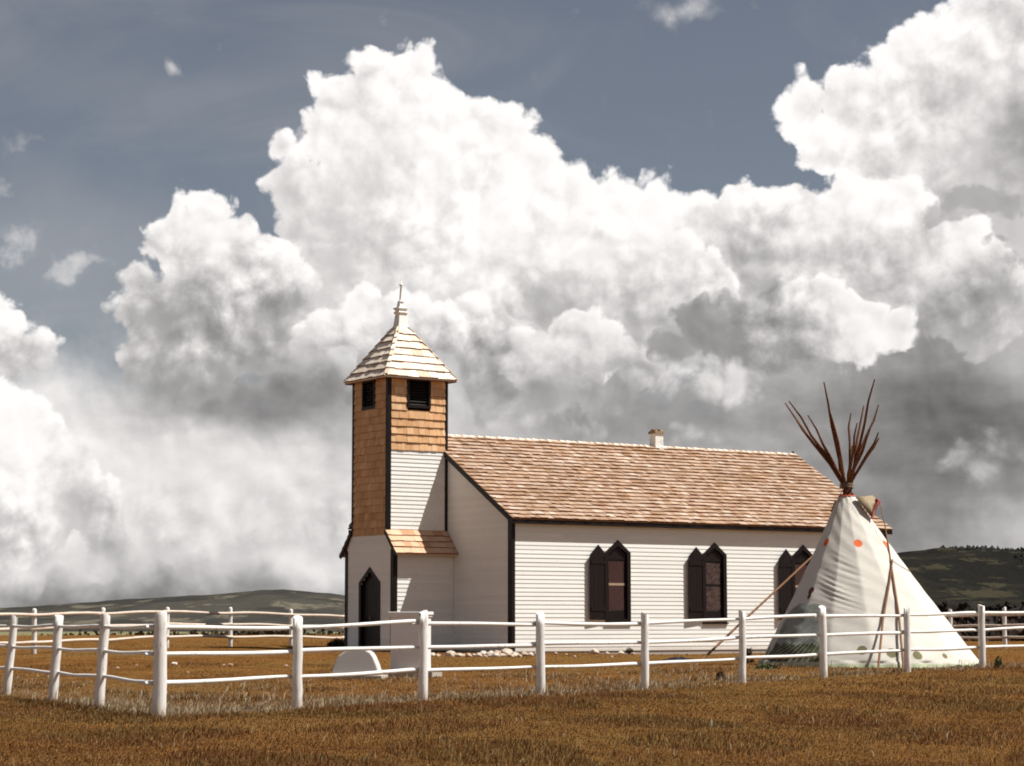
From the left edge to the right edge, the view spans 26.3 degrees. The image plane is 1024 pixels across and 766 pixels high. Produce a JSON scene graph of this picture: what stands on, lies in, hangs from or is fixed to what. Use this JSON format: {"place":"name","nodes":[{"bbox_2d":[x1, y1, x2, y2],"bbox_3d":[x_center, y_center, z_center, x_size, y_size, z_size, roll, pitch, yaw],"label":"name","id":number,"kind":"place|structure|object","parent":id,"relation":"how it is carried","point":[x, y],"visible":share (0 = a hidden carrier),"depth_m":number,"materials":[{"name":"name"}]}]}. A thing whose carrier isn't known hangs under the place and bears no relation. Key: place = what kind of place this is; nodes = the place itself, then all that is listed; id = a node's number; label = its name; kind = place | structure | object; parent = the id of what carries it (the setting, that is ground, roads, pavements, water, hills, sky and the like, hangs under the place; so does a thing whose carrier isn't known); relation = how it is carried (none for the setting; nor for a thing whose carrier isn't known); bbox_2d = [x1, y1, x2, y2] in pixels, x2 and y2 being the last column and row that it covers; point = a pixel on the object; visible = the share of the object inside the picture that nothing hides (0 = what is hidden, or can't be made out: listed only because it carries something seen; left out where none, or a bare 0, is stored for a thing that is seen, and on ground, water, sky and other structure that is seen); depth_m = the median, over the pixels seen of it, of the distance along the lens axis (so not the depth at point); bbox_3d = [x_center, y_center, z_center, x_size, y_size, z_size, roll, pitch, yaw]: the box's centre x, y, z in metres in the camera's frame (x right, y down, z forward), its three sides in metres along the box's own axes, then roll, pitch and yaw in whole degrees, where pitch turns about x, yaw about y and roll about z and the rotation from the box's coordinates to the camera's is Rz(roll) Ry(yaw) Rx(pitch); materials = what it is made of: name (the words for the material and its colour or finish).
{"place":"outdoors","nodes":[
{"label":"outdoors","id":0,"kind":"place"},
{"bbox_2d":[0,589,344,631],"bbox_3d":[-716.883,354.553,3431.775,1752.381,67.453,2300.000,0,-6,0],"label":"hill","id":1,"kind":"structure","parent":0,"point":[286,601],"depth_m":2858.42,"materials":[{"name":"green plant"}]},
{"bbox_2d":[0,632,1023,765],"bbox_3d":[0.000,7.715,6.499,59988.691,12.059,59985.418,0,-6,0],"label":"ground","id":2,"kind":"structure","parent":0,"point":[69,658],"depth_m":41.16,"materials":[{"name":"brown plant"}]},
{"bbox_2d":[0,613,153,706],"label":"rail fence","id":3,"kind":"object","parent":2,"relation":"on","point":[102,650],"visible":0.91,"depth_m":38.74,"materials":[{"name":"white wood"}]},
{"bbox_2d":[0,607,344,653],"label":"rail fence","id":4,"kind":"object","parent":2,"relation":"on","point":[34,614],"visible":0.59,"depth_m":74.89,"materials":[{"name":"white wood"}]},
{"bbox_2d":[41,628,342,634],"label":"scrub","id":5,"kind":"object","parent":2,"relation":"on","point":[266,632],"visible":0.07,"depth_m":165.26,"materials":[{"name":"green plant"}]},
{"bbox_2d":[325,638,343,646],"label":"shrub","id":6,"kind":"object","parent":2,"relation":"on","point":[337,642],"visible":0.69,"depth_m":79.28,"materials":[{"name":"green plant"}]},
{"bbox_2d":[329,651,387,678],"bbox_3d":[-3.243,5.910,46.191,1.160,0.650,0.620,-1,-6,10],"label":"rounded marker","id":7,"kind":"object","parent":2,"relation":"on","point":[353,661],"visible":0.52,"depth_m":46.01,"materials":[{"name":"grey stone"}]},
{"bbox_2d":[385,612,441,676],"bbox_3d":[-2.204,5.692,47.664,1.220,1.417,0.700,-2,-6,16],"label":"pillar monument","id":8,"kind":"object","parent":2,"relation":"on","point":[404,634],"visible":0.57,"depth_m":47.50,"materials":[{"name":"stone"}]},
{"bbox_2d":[445,650,455,655],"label":"rock","id":9,"kind":"object","parent":2,"relation":"on","point":[450,653],"visible":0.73,"depth_m":65.90,"materials":[{"name":"beige stone"}]},
{"bbox_2d":[455,653,463,656],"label":"rock","id":10,"kind":"object","parent":2,"relation":"on","point":[459,655],"visible":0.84,"depth_m":65.41,"materials":[{"name":"beige stone"}]},
{"bbox_2d":[491,652,499,656],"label":"rock","id":11,"kind":"object","parent":2,"relation":"on","point":[495,654],"visible":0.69,"depth_m":65.23,"materials":[{"name":"beige stone"}]},
{"bbox_2d":[501,648,512,654],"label":"rock","id":12,"kind":"object","parent":2,"relation":"on","point":[506,651],"visible":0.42,"depth_m":66.89,"materials":[{"name":"beige stone"}]},
{"bbox_2d":[143,604,1023,715],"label":"rail fence","id":13,"kind":"object","parent":2,"relation":"on","point":[160,682],"visible":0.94,"depth_m":39.58,"materials":[{"name":"white wood"}]},
{"bbox_2d":[590,648,598,653],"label":"rock","id":14,"kind":"object","parent":2,"relation":"on","point":[594,651],"visible":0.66,"depth_m":70.83,"materials":[{"name":"beige stone"}]},
{"bbox_2d":[339,280,892,654],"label":"church","id":15,"kind":"structure","parent":2,"relation":"on","point":[444,526],"depth_m":76.10,"materials":[{"name":"white paint"}]},
{"bbox_2d":[358,567,380,646],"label":"door","id":16,"kind":"structure","parent":15,"relation":"in","point":[369,591],"depth_m":75.76,"materials":[{"name":"wood"}]},
{"bbox_2d":[590,540,630,622],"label":"window","id":17,"kind":"structure","parent":15,"relation":"in","point":[610,570],"depth_m":75.04,"materials":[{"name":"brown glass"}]},
{"bbox_2d":[688,542,728,623],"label":"window","id":18,"kind":"structure","parent":15,"relation":"in","point":[707,571],"depth_m":77.41,"materials":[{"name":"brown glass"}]},
{"bbox_2d":[779,545,812,619],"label":"window","id":19,"kind":"structure","parent":15,"relation":"in","point":[788,564],"depth_m":79.32,"materials":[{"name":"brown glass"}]},
{"bbox_2d":[625,647,634,653],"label":"weed","id":20,"kind":"object","parent":2,"relation":"on","point":[628,651],"visible":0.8,"depth_m":71.94,"materials":[{"name":"green plant"}]},
{"bbox_2d":[662,657,692,660],"bbox_3d":[4.424,7.305,58.051,0.941,0.102,0.802,0,-6,0],"label":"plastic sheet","id":21,"kind":"object","parent":2,"relation":"on","point":[677,658],"visible":0.81,"depth_m":57.85,"materials":[{"name":"white plastic"}]},
{"bbox_2d":[715,670,726,679],"bbox_3d":[4.378,6.132,45.895,0.248,0.295,0.200,-3,-7,25],"label":"weed","id":22,"kind":"object","parent":2,"relation":"on","point":[721,674],"visible":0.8,"depth_m":45.89,"materials":[{"name":"green plant"}]},
{"bbox_2d":[746,648,753,663],"bbox_3d":[5.908,6.883,55.171,0.385,0.479,0.374,0,-6,0],"label":"weed","id":23,"kind":"object","parent":2,"relation":"on","point":[748,653],"visible":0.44,"depth_m":55.14,"materials":[{"name":"green plant"}]},
{"bbox_2d":[696,556,811,664],"bbox_3d":[6.512,5.496,56.045,5.278,3.480,0.146,5,-8,-41],"label":"flap pole","id":24,"kind":"object","parent":2,"relation":"on","point":[749,615],"visible":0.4,"depth_m":55.71,"materials":[{"name":"brown wood"}]},
{"bbox_2d":[754,664,779,668],"bbox_3d":[5.957,6.639,51.173,0.642,0.196,0.526,0,-6,0],"label":"weed","id":25,"kind":"object","parent":2,"relation":"on","point":[768,666],"visible":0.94,"depth_m":51.08,"materials":[{"name":"green plant"}]},
{"bbox_2d":[758,379,978,667],"bbox_3d":[8.882,3.531,54.538,5.544,7.040,5.521,0,-6,0],"label":"tipi","id":26,"kind":"object","parent":2,"relation":"on","point":[847,570],"visible":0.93,"depth_m":53.13,"materials":[{"name":"fabric"}]},
{"bbox_2d":[877,559,892,668],"bbox_3d":[8.854,5.485,52.145,0.125,2.655,2.609,-2,-6,18],"label":"flap pole","id":27,"kind":"object","parent":2,"relation":"on","point":[880,642],"visible":0.82,"depth_m":52.25,"materials":[{"name":"brown wood"}]},
{"bbox_2d":[879,501,903,667],"bbox_3d":[9.190,4.827,52.779,0.178,4.090,2.630,0,-6,0],"label":"flap pole","id":28,"kind":"object","parent":2,"relation":"on","point":[899,624],"visible":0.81,"depth_m":52.72,"materials":[{"name":"brown wood"}]},
{"bbox_2d":[937,600,1023,623],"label":"wood","id":29,"kind":"object","parent":2,"relation":"on","point":[947,605],"depth_m":309.93,"materials":[{"name":"green plant"}]},
{"bbox_2d":[944,607,1023,648],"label":"rail fence","id":30,"kind":"object","parent":2,"relation":"on","point":[1004,636],"visible":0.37,"depth_m":78.34,"materials":[{"name":"white wood"}]},
{"bbox_2d":[945,610,1023,640],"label":"brush","id":31,"kind":"object","parent":2,"relation":"on","point":[1011,620],"visible":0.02,"depth_m":132.48,"materials":[{"name":"plant"}]},
{"bbox_2d":[993,656,1002,667],"bbox_3d":[11.354,6.551,51.194,0.241,0.352,0.186,0,-6,0],"label":"weed","id":32,"kind":"object","parent":2,"relation":"on","point":[999,661],"visible":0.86,"depth_m":51.17,"materials":[{"name":"green plant"}]},
{"bbox_2d":[0,0,1023,607],"label":"sky","id":33,"kind":"structure","parent":0,"point":[610,221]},
{"bbox_2d":[897,547,1023,610],"bbox_3d":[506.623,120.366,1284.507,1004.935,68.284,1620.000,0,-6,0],"label":"hill","id":34,"kind":"structure","parent":0,"point":[970,576],"depth_m":1130.04,"materials":[{"name":"green plant"}]},
{"bbox_2d":[940,545,1023,564],"bbox_3d":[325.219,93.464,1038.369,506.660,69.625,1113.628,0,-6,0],"label":"hillside forest","id":35,"kind":"object","parent":34,"relation":"on","point":[997,548],"visible":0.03,"depth_m":1223.76,"materials":[{"name":"green plant"}]}
]}

